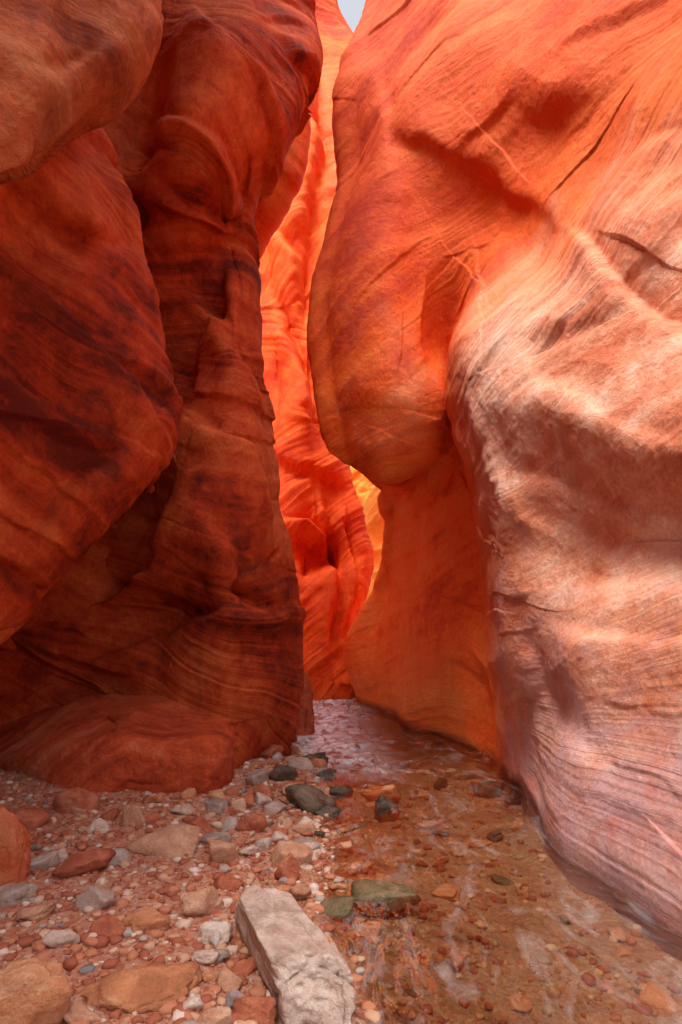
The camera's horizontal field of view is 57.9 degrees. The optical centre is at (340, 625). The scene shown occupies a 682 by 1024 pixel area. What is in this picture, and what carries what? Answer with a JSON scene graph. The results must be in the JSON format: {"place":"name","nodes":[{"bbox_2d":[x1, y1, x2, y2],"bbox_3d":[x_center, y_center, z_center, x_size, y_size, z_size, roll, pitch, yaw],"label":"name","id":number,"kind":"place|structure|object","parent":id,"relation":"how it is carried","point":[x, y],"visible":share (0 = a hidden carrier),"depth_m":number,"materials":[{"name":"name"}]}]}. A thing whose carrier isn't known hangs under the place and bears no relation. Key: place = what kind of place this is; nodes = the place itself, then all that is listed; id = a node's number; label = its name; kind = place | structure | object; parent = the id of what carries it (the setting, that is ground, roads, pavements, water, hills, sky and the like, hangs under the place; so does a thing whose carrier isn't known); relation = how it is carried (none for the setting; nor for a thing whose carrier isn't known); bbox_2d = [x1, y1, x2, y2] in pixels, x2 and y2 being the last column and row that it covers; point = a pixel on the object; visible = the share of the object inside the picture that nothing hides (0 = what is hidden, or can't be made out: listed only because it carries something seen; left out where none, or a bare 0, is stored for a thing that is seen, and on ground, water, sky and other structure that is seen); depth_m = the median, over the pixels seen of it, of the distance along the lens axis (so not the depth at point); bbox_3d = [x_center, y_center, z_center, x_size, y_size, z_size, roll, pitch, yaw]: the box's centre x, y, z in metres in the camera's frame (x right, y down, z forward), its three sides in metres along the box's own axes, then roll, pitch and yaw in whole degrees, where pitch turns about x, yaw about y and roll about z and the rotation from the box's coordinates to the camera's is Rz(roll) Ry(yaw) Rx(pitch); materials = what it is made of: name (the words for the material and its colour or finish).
{"place":"outdoors","nodes":[
{"label":"outdoors","id":0,"kind":"place"},
{"bbox_2d":[0,703,681,1023],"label":"ground","id":1,"kind":"structure","parent":0,"point":[394,967],"depth_m":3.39,"materials":[{"name":"gravel"}]},
{"bbox_2d":[0,805,30,885],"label":"boulder","id":2,"kind":"object","parent":1,"relation":"on","point":[15,859],"visible":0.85,"depth_m":3.33,"materials":[{"name":"red stone"}]},
{"bbox_2d":[0,883,37,907],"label":"stone","id":3,"kind":"object","parent":1,"relation":"on","point":[12,894],"visible":0.92,"depth_m":3.12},
{"bbox_2d":[11,807,49,830],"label":"stone","id":4,"kind":"object","parent":1,"relation":"on","point":[33,819],"visible":0.44,"depth_m":4.15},
{"bbox_2d":[14,902,55,920],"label":"stone","id":5,"kind":"object","parent":1,"relation":"on","point":[41,912],"visible":0.96,"depth_m":2.94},
{"bbox_2d":[30,844,42,850],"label":"stone","id":6,"kind":"object","parent":1,"relation":"on","point":[35,847],"visible":0.91,"depth_m":3.79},
{"bbox_2d":[0,958,73,1023],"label":"boulder","id":7,"kind":"object","parent":1,"relation":"on","point":[35,991],"visible":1,"depth_m":2.12,"materials":[{"name":"orange stone"}]},
{"bbox_2d":[30,838,45,844],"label":"stone","id":8,"kind":"object","parent":1,"relation":"on","point":[38,841],"visible":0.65,"depth_m":3.82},
{"bbox_2d":[30,851,59,872],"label":"stone","id":9,"kind":"object","parent":1,"relation":"on","point":[45,861],"visible":0.57,"depth_m":3.49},
{"bbox_2d":[43,929,79,947],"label":"stone","id":10,"kind":"object","parent":1,"relation":"on","point":[53,938],"visible":0.94,"depth_m":2.69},
{"bbox_2d":[57,847,67,862],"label":"stone","id":11,"kind":"object","parent":1,"relation":"on","point":[63,854],"visible":0.43,"depth_m":3.63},
{"bbox_2d":[53,787,99,813],"bbox_3d":[-1.968,1.329,4.578,0.319,0.216,0.213,3,4,-17],"label":"stone","id":12,"kind":"object","parent":1,"relation":"on","point":[66,800],"visible":0.8,"depth_m":4.52,"materials":[{"name":"stone"}]},
{"bbox_2d":[63,1001,102,1023],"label":"stone","id":13,"kind":"object","parent":1,"relation":"on","point":[78,1011],"visible":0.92,"depth_m":2.18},
{"bbox_2d":[51,848,115,878],"bbox_3d":[-1.461,1.362,3.512,0.342,0.172,0.228,-2,-2,-23],"label":"stone","id":14,"kind":"object","parent":1,"relation":"on","point":[85,862],"visible":0.94,"depth_m":3.44,"materials":[{"name":"stone"}]},
{"bbox_2d":[0,127,182,650],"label":"canyon wall","id":15,"kind":"structure","parent":1,"relation":"on","point":[91,407],"depth_m":4.36,"materials":[{"name":"red stone"}]},
{"bbox_2d":[0,0,163,184],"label":"rock overhang","id":16,"kind":"object","parent":15,"relation":"attached to","point":[71,71],"visible":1,"depth_m":2.56,"materials":[{"name":"brown stone"}]},
{"bbox_2d":[73,886,115,909],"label":"stone","id":17,"kind":"object","parent":1,"relation":"on","point":[96,897],"visible":0.74,"depth_m":3.06,"materials":[{"name":"stone"}]},
{"bbox_2d":[87,818,110,833],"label":"stone","id":18,"kind":"object","parent":1,"relation":"on","point":[101,825],"visible":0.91,"depth_m":4.09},
{"bbox_2d":[88,913,125,937],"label":"stone","id":19,"kind":"object","parent":1,"relation":"on","point":[108,925],"visible":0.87,"depth_m":2.80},
{"bbox_2d":[100,808,119,821],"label":"stone","id":20,"kind":"object","parent":1,"relation":"on","point":[111,814],"visible":0.74,"depth_m":4.39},
{"bbox_2d":[0,694,234,793],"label":"rock ledge","id":21,"kind":"object","parent":1,"relation":"on","point":[119,743],"visible":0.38,"depth_m":5.32,"materials":[{"name":"red stone"}]},
{"bbox_2d":[105,848,130,866],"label":"stone","id":22,"kind":"object","parent":1,"relation":"on","point":[121,854],"visible":0.52,"depth_m":3.63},
{"bbox_2d":[119,804,145,825],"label":"stone","id":23,"kind":"object","parent":1,"relation":"on","point":[133,813],"visible":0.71,"depth_m":4.26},
{"bbox_2d":[81,963,202,1013],"bbox_3d":[-0.751,1.381,2.376,0.457,0.130,0.286,0,0,-38],"label":"boulder","id":24,"kind":"object","parent":1,"relation":"on","point":[146,988],"visible":0.95,"depth_m":2.32,"materials":[{"name":"orange stone"}]},
{"bbox_2d":[122,908,170,932],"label":"stone","id":25,"kind":"object","parent":1,"relation":"on","point":[143,919],"visible":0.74,"depth_m":2.85,"materials":[{"name":"stone"}]},
{"bbox_2d":[141,795,157,804],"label":"stone","id":26,"kind":"object","parent":1,"relation":"on","point":[146,799],"visible":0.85,"depth_m":4.80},
{"bbox_2d":[145,812,160,824],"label":"stone","id":27,"kind":"object","parent":1,"relation":"on","point":[151,818],"visible":0.52,"depth_m":4.30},
{"bbox_2d":[0,0,322,768],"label":"canyon wall","id":28,"kind":"structure","parent":1,"relation":"on","point":[203,610],"depth_m":6.56,"materials":[{"name":"red stone"}]},
{"bbox_2d":[126,824,200,859],"bbox_3d":[-1.113,1.370,3.892,0.438,0.185,0.292,0,0,6],"label":"boulder","id":29,"kind":"object","parent":1,"relation":"on","point":[172,841],"visible":0.96,"depth_m":3.81,"materials":[{"name":"beige stone"}]},
{"bbox_2d":[171,805,195,814],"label":"stone","id":30,"kind":"object","parent":1,"relation":"on","point":[184,809],"visible":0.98,"depth_m":4.56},
{"bbox_2d":[179,788,197,799],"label":"stone","id":31,"kind":"object","parent":1,"relation":"on","point":[188,793],"visible":0.72,"depth_m":5.00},
{"bbox_2d":[182,994,204,1009],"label":"stone","id":32,"kind":"object","parent":1,"relation":"on","point":[195,1002],"visible":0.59,"depth_m":2.27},
{"bbox_2d":[187,815,212,832],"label":"stone","id":33,"kind":"object","parent":1,"relation":"on","point":[201,822],"visible":0.66,"depth_m":4.22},
{"bbox_2d":[181,886,224,916],"bbox_3d":[-0.714,1.400,3.100,0.252,0.184,0.149,0,0,-60],"label":"stone","id":34,"kind":"object","parent":1,"relation":"on","point":[208,901],"visible":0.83,"depth_m":3.04,"materials":[{"name":"stone"}]},
{"bbox_2d":[191,949,218,964],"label":"stone","id":35,"kind":"object","parent":1,"relation":"on","point":[205,957],"visible":0.89,"depth_m":2.60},
{"bbox_2d":[202,971,216,981],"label":"stone","id":36,"kind":"object","parent":1,"relation":"on","point":[208,976],"visible":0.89,"depth_m":2.48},
{"bbox_2d":[208,931,220,948],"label":"stone","id":37,"kind":"object","parent":1,"relation":"on","point":[214,940],"visible":0.68,"depth_m":2.79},
{"bbox_2d":[197,1005,232,1023],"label":"stone","id":38,"kind":"object","parent":1,"relation":"on","point":[222,1014],"visible":1,"depth_m":2.20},
{"bbox_2d":[205,789,225,799],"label":"stone","id":39,"kind":"object","parent":1,"relation":"on","point":[218,793],"visible":0.59,"depth_m":4.93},
{"bbox_2d":[199,920,232,943],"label":"stone","id":40,"kind":"object","parent":1,"relation":"on","point":[208,930],"visible":0.69,"depth_m":2.82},
{"bbox_2d":[200,831,231,844],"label":"stone","id":41,"kind":"object","parent":1,"relation":"on","point":[216,835],"visible":0.51,"depth_m":4.01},
{"bbox_2d":[205,797,227,815],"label":"stone","id":42,"kind":"object","parent":1,"relation":"on","point":[218,806],"visible":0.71,"depth_m":4.64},
{"bbox_2d":[213,949,229,962],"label":"stone","id":43,"kind":"object","parent":1,"relation":"on","point":[223,954],"visible":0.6,"depth_m":2.65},
{"bbox_2d":[208,839,236,863],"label":"stone","id":44,"kind":"object","parent":1,"relation":"on","point":[220,851],"visible":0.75,"depth_m":3.70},
{"bbox_2d":[219,817,236,831],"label":"stone","id":45,"kind":"object","parent":1,"relation":"on","point":[229,823],"visible":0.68,"depth_m":4.25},
{"bbox_2d":[213,873,243,891],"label":"stone","id":46,"kind":"object","parent":1,"relation":"on","point":[228,882],"visible":0.78,"depth_m":3.39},
{"bbox_2d":[217,967,242,992],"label":"stone","id":47,"kind":"object","parent":1,"relation":"on","point":[227,979],"visible":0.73,"depth_m":2.46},
{"bbox_2d":[225,990,245,1008],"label":"stone","id":48,"kind":"object","parent":1,"relation":"on","point":[232,995],"visible":0.58,"depth_m":2.33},
{"bbox_2d":[227,798,246,810],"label":"stone","id":49,"kind":"object","parent":1,"relation":"on","point":[238,804],"visible":0.6,"depth_m":4.78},
{"bbox_2d":[231,956,256,976],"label":"stone","id":50,"kind":"object","parent":1,"relation":"on","point":[246,967],"visible":0.64,"depth_m":2.57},
{"bbox_2d":[240,791,253,808],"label":"stone","id":51,"kind":"object","parent":1,"relation":"on","point":[248,798],"visible":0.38,"depth_m":4.85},
{"bbox_2d":[238,845,258,854],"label":"stone","id":52,"kind":"object","parent":1,"relation":"on","point":[251,850],"visible":0.98,"depth_m":3.87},
{"bbox_2d":[237,815,267,832],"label":"stone","id":53,"kind":"object","parent":1,"relation":"on","point":[259,823],"visible":0.77,"depth_m":4.25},
{"bbox_2d":[232,996,276,1023],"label":"stone","id":54,"kind":"object","parent":1,"relation":"on","point":[260,1009],"visible":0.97,"depth_m":2.27,"materials":[{"name":"stone"}]},
{"bbox_2d":[245,768,268,785],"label":"stone","id":55,"kind":"object","parent":1,"relation":"on","point":[256,777],"visible":0.72,"depth_m":5.53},
{"bbox_2d":[249,784,274,799],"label":"stone","id":56,"kind":"object","parent":1,"relation":"on","point":[264,789],"visible":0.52,"depth_m":5.08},
{"bbox_2d":[253,837,271,850],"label":"stone","id":57,"kind":"object","parent":1,"relation":"on","point":[263,844],"visible":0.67,"depth_m":3.98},
{"bbox_2d":[254,792,272,805],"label":"stone","id":58,"kind":"object","parent":1,"relation":"on","point":[260,799],"visible":0.81,"depth_m":4.96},
{"bbox_2d":[260,744,283,758],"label":"stone","id":59,"kind":"object","parent":1,"relation":"on","point":[270,751],"visible":0.66,"depth_m":6.70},
{"bbox_2d":[263,801,286,813],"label":"stone","id":60,"kind":"object","parent":1,"relation":"on","point":[275,807],"visible":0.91,"depth_m":4.82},
{"bbox_2d":[271,831,289,842],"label":"stone","id":61,"kind":"object","parent":1,"relation":"on","point":[277,836],"visible":0.68,"depth_m":4.10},
{"bbox_2d":[254,119,310,258],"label":"canyon wall","id":62,"kind":"structure","parent":1,"relation":"on","point":[272,210],"depth_m":10.09,"materials":[{"name":"orange stone"}]},
{"bbox_2d":[269,764,297,780],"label":"stone","id":63,"kind":"object","parent":1,"relation":"on","point":[279,772],"visible":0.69,"depth_m":5.80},
{"bbox_2d":[280,819,292,828],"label":"stone","id":64,"kind":"object","parent":1,"relation":"on","point":[287,823],"visible":0.59,"depth_m":4.48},
{"bbox_2d":[274,852,299,880],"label":"stone","id":65,"kind":"object","parent":1,"relation":"on","point":[289,867],"visible":0.65,"depth_m":3.55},
{"bbox_2d":[270,840,312,865],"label":"stone","id":66,"kind":"object","parent":1,"relation":"on","point":[302,853],"visible":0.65,"depth_m":3.78,"materials":[{"name":"stone"}]},
{"bbox_2d":[233,885,355,1023],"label":"boulder","id":67,"kind":"object","parent":1,"relation":"on","point":[303,968],"visible":0.97,"depth_m":2.35,"materials":[{"name":"stone"}]},
{"bbox_2d":[287,884,311,899],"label":"stone","id":68,"kind":"object","parent":1,"relation":"on","point":[300,891],"visible":0.84,"depth_m":3.33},
{"bbox_2d":[286,757,313,769],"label":"stone","id":69,"kind":"object","parent":1,"relation":"on","point":[304,763],"visible":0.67,"depth_m":6.38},
{"bbox_2d":[291,821,316,833],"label":"stone","id":70,"kind":"object","parent":1,"relation":"on","point":[307,827],"visible":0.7,"depth_m":4.41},
{"bbox_2d":[297,672,314,743],"bbox_3d":[-0.529,1.262,8.633,0.283,1.259,0.560,0,0,-16],"label":"boulder","id":71,"kind":"object","parent":1,"relation":"on","point":[306,720],"visible":0.52,"depth_m":8.41,"materials":[{"name":"red stone"}]},
{"bbox_2d":[293,836,320,849],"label":"stone","id":72,"kind":"object","parent":1,"relation":"on","point":[315,845],"visible":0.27,"depth_m":4.06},
{"bbox_2d":[298,816,321,827],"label":"stone","id":73,"kind":"object","parent":1,"relation":"on","point":[304,819],"visible":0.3,"depth_m":4.57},
{"bbox_2d":[285,784,336,813],"bbox_3d":[-0.242,1.437,5.040,0.414,0.312,0.276,-6,-10,-6],"label":"stone","id":74,"kind":"object","parent":1,"relation":"on","point":[309,798],"visible":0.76,"depth_m":4.96,"materials":[{"name":"stone"}]},
{"bbox_2d":[303,842,326,857],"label":"stone","id":75,"kind":"object","parent":1,"relation":"on","point":[319,851],"visible":0.34,"depth_m":4.01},
{"bbox_2d":[259,0,373,705],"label":"canyon wall","id":76,"kind":"structure","parent":1,"relation":"on","point":[322,509],"depth_m":13.56,"materials":[{"name":"orange stone"}]},
{"bbox_2d":[304,752,328,761],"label":"stone","id":77,"kind":"object","parent":1,"relation":"on","point":[320,755],"visible":0.59,"depth_m":6.74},
{"bbox_2d":[310,758,327,769],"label":"stone","id":78,"kind":"object","parent":1,"relation":"on","point":[318,763],"visible":0.6,"depth_m":6.50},
{"bbox_2d":[315,768,336,781],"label":"stone","id":79,"kind":"object","parent":1,"relation":"on","point":[329,774],"visible":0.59,"depth_m":6.13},
{"bbox_2d":[315,805,341,819],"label":"stone","id":80,"kind":"object","parent":1,"relation":"on","point":[332,811],"visible":0.85,"depth_m":4.90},
{"bbox_2d":[320,896,354,922],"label":"stone","id":81,"kind":"object","parent":1,"relation":"on","point":[339,909],"visible":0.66,"depth_m":3.23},
{"bbox_2d":[329,883,346,890],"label":"stone","id":82,"kind":"object","parent":1,"relation":"on","point":[337,886],"visible":0.91,"depth_m":3.51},
{"bbox_2d":[329,786,353,797],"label":"stone","id":83,"kind":"object","parent":1,"relation":"on","point":[347,791],"visible":0.91,"depth_m":5.55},
{"bbox_2d":[335,889,350,895],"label":"stone","id":84,"kind":"object","parent":1,"relation":"on","point":[344,892],"visible":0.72,"depth_m":3.48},
{"bbox_2d":[336,841,353,853],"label":"stone","id":85,"kind":"object","parent":1,"relation":"on","point":[347,846],"visible":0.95,"depth_m":4.20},
{"bbox_2d":[341,704,363,712],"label":"stone","id":86,"kind":"object","parent":1,"relation":"on","point":[355,708],"visible":0.55,"depth_m":11.61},
{"bbox_2d":[344,862,361,874],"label":"stone","id":87,"kind":"object","parent":1,"relation":"on","point":[354,867],"visible":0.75,"depth_m":3.85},
{"bbox_2d":[329,757,378,768],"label":"stone","id":88,"kind":"object","parent":1,"relation":"on","point":[347,764],"visible":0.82,"depth_m":6.97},
{"bbox_2d":[353,741,374,748],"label":"stone","id":89,"kind":"object","parent":1,"relation":"on","point":[365,744],"visible":0.76,"depth_m":8.14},
{"bbox_2d":[350,466,383,602],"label":"canyon wall","id":90,"kind":"structure","parent":1,"relation":"on","point":[367,490],"depth_m":20.14,"materials":[{"name":"stone"}]},
{"bbox_2d":[354,921,380,942],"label":"stone","id":91,"kind":"object","parent":1,"relation":"on","point":[367,929],"visible":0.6,"depth_m":3.15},
{"bbox_2d":[361,785,400,802],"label":"stone","id":92,"kind":"object","parent":1,"relation":"on","point":[371,794],"visible":0.66,"depth_m":5.66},
{"bbox_2d":[349,879,420,915],"bbox_3d":[0.228,1.523,3.480,0.402,0.139,0.268,2,3,-11],"label":"stone","id":93,"kind":"object","parent":1,"relation":"on","point":[375,897],"visible":0.93,"depth_m":3.40,"materials":[{"name":"stone"}]},
{"bbox_2d":[374,795,400,822],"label":"stone","id":94,"kind":"object","parent":1,"relation":"on","point":[387,809],"visible":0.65,"depth_m":5.10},
{"bbox_2d":[386,761,409,770],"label":"stone","id":95,"kind":"object","parent":1,"relation":"on","point":[400,765],"visible":0.97,"depth_m":6.95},
{"bbox_2d":[391,996,407,1005],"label":"stone","id":96,"kind":"object","parent":1,"relation":"on","point":[400,1000],"visible":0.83,"depth_m":2.57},
{"bbox_2d":[419,820,440,828],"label":"stone","id":97,"kind":"object","parent":1,"relation":"on","point":[425,824],"visible":0.92,"depth_m":4.90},
{"bbox_2d":[431,830,448,835],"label":"stone","id":98,"kind":"object","parent":1,"relation":"on","point":[438,832],"visible":1,"depth_m":4.78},
{"bbox_2d":[433,777,447,790],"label":"stone","id":99,"kind":"object","parent":1,"relation":"on","point":[439,784],"visible":0.81,"depth_m":6.09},
{"bbox_2d":[432,884,460,901],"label":"stone","id":100,"kind":"object","parent":1,"relation":"on","point":[450,892],"visible":0.98,"depth_m":3.68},
{"bbox_2d":[448,948,470,970],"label":"stone","id":101,"kind":"object","parent":1,"relation":"on","point":[458,957],"visible":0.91,"depth_m":2.94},
{"bbox_2d":[467,779,480,787],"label":"stone","id":102,"kind":"object","parent":1,"relation":"on","point":[471,783],"visible":0.67,"depth_m":6.13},
{"bbox_2d":[465,839,491,847],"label":"stone","id":103,"kind":"object","parent":1,"relation":"on","point":[480,843],"visible":0.81,"depth_m":4.55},
{"bbox_2d":[474,921,487,928],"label":"stone","id":104,"kind":"object","parent":1,"relation":"on","point":[480,924],"visible":1,"depth_m":3.32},
{"bbox_2d":[473,781,504,798],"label":"stone","id":105,"kind":"object","parent":1,"relation":"on","point":[488,789],"visible":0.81,"depth_m":5.83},
{"bbox_2d":[485,831,502,840],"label":"stone","id":106,"kind":"object","parent":1,"relation":"on","point":[498,835],"visible":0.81,"depth_m":4.69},
{"bbox_2d":[490,874,513,885],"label":"stone","id":107,"kind":"object","parent":1,"relation":"on","point":[500,880],"visible":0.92,"depth_m":3.91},
{"bbox_2d":[503,790,521,805],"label":"stone","id":108,"kind":"object","parent":1,"relation":"on","point":[512,797],"visible":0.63,"depth_m":5.61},
{"bbox_2d":[507,993,532,1012],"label":"stone","id":109,"kind":"object","parent":1,"relation":"on","point":[515,1002],"visible":1,"depth_m":2.63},
{"bbox_2d":[608,927,626,941],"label":"stone","id":110,"kind":"object","parent":1,"relation":"on","point":[619,933],"visible":0.96,"depth_m":3.22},
{"bbox_2d":[615,946,631,956],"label":"stone","id":111,"kind":"object","parent":1,"relation":"on","point":[623,951],"visible":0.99,"depth_m":3.04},
{"bbox_2d":[638,982,681,1011],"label":"stone","id":112,"kind":"object","parent":1,"relation":"on","point":[655,995],"visible":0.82,"depth_m":2.64,"materials":[{"name":"stone"}]},
{"bbox_2d":[337,0,365,32],"label":"sky","id":113,"kind":"structure","parent":0,"point":[351,10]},
{"bbox_2d":[293,698,530,826],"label":"water","id":114,"kind":"structure","parent":0,"point":[330,728],"depth_m":8.33,"materials":[{"name":"liquid"}]},
{"bbox_2d":[306,0,681,961],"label":"canyon wall","id":115,"kind":"structure","parent":0,"point":[494,332],"depth_m":5.11,"materials":[{"name":"orange stone"}]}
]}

